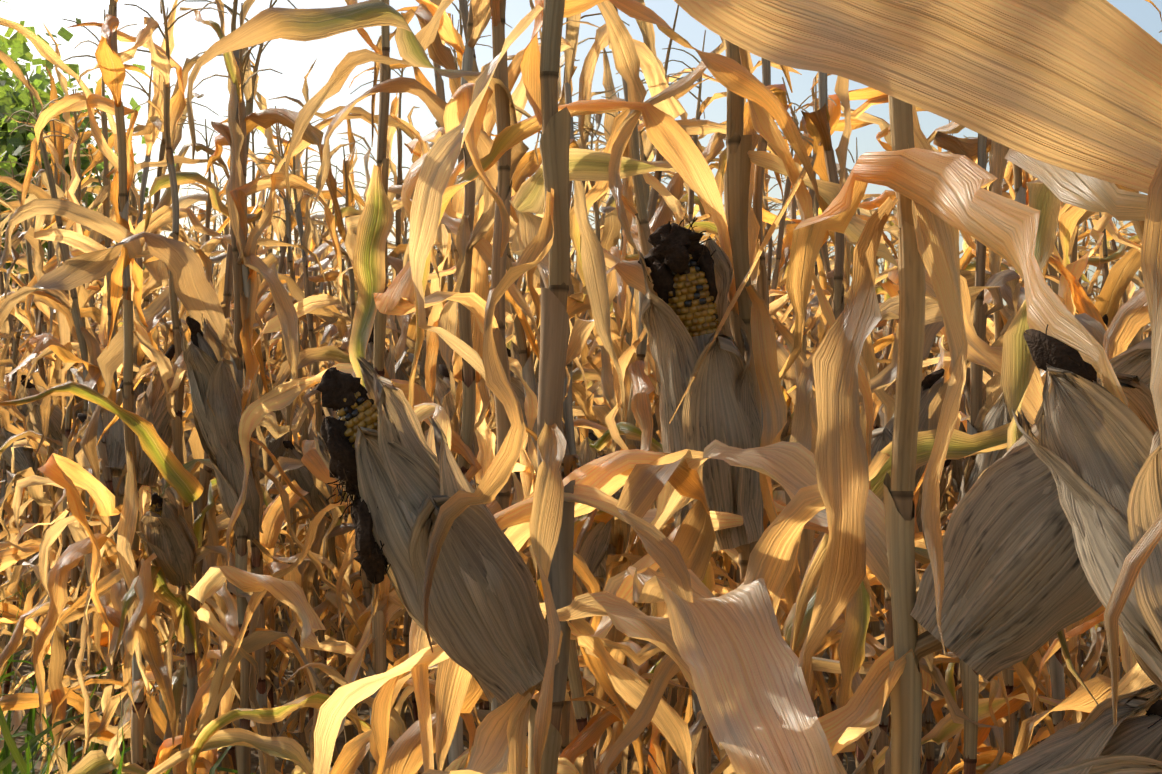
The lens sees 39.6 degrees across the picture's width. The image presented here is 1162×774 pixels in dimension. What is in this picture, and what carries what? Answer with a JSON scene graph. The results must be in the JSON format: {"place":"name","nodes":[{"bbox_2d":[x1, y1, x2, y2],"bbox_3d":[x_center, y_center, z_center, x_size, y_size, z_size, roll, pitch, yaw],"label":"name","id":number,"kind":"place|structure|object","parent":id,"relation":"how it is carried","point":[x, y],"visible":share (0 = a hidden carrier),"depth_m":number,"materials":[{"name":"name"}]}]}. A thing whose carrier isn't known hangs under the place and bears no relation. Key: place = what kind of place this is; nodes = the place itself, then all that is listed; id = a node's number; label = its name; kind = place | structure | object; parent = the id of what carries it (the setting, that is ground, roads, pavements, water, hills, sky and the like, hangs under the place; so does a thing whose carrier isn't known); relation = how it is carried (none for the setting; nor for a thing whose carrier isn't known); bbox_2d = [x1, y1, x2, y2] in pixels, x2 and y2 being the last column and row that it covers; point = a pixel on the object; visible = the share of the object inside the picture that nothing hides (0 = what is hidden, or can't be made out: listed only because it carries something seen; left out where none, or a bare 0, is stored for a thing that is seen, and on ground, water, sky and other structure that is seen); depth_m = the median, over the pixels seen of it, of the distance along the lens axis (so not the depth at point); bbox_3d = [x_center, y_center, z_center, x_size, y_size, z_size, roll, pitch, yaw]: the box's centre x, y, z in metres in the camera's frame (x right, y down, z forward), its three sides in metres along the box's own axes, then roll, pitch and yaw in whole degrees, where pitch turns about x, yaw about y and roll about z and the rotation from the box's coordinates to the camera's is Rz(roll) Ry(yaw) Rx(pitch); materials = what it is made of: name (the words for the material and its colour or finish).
{"place":"outdoors","nodes":[
{"label":"outdoors","id":0,"kind":"place"},
{"bbox_2d":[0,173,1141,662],"bbox_3d":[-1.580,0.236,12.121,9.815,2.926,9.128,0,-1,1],"label":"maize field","id":1,"kind":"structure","parent":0,"point":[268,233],"depth_m":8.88,"materials":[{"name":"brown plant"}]},
{"bbox_2d":[0,0,1161,773],"bbox_3d":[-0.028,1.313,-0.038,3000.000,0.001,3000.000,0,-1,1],"label":"ground","id":2,"kind":"structure","parent":0,"point":[340,739],"depth_m":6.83,"materials":[{"name":"yellow plant"}]},
{"bbox_2d":[0,32,84,249],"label":"tree","id":3,"kind":"object","parent":2,"relation":"on","point":[20,49],"visible":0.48,"depth_m":28.29,"materials":[{"name":"green plant"}]},
{"bbox_2d":[0,0,175,309],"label":"tree","id":4,"kind":"object","parent":2,"relation":"on","point":[39,80],"visible":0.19,"depth_m":42.54,"materials":[{"name":"green plant"}]},
{"bbox_2d":[0,580,252,773],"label":"field weeds","id":5,"kind":"object","parent":2,"relation":"on","point":[31,747],"visible":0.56,"depth_m":4.23,"materials":[{"name":"green plant"}]},
{"bbox_2d":[147,0,588,773],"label":"maize","id":6,"kind":"object","parent":2,"relation":"on","point":[367,244],"visible":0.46,"depth_m":2.93,"materials":[{"name":"yellow plant"}]},
{"bbox_2d":[186,0,643,773],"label":"maize","id":7,"kind":"object","parent":2,"relation":"on","point":[404,750],"visible":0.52,"depth_m":2.09,"materials":[{"name":"yellow plant"}]},
{"bbox_2d":[273,0,578,773],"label":"maize","id":8,"kind":"object","parent":2,"relation":"on","point":[476,225],"visible":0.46,"depth_m":2.78,"materials":[{"name":"yellow plant"}]},
{"bbox_2d":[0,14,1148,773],"bbox_3d":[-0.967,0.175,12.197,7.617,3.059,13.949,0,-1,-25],"label":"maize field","id":9,"kind":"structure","parent":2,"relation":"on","point":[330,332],"depth_m":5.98,"materials":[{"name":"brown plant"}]},
{"bbox_2d":[314,0,932,773],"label":"maize","id":10,"kind":"object","parent":2,"relation":"on","point":[436,544],"visible":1,"depth_m":1.57,"materials":[{"name":"yellow plant"}]},
{"bbox_2d":[313,36,1043,773],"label":"maize","id":11,"kind":"object","parent":2,"relation":"on","point":[713,352],"visible":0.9,"depth_m":1.71,"materials":[{"name":"yellow plant"}]},
{"bbox_2d":[674,0,1161,773],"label":"maize","id":12,"kind":"object","parent":2,"relation":"on","point":[1070,86],"visible":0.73,"depth_m":1.27,"materials":[{"name":"yellow plant"}]},
{"bbox_2d":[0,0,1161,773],"bbox_3d":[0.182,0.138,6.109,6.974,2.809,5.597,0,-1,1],"label":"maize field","id":13,"kind":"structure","parent":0,"point":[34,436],"depth_m":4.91,"materials":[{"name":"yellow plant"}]},
{"bbox_2d":[0,0,1161,366],"label":"sky","id":14,"kind":"structure","parent":0,"point":[294,59],"materials":[{"name":"white"}]}
]}

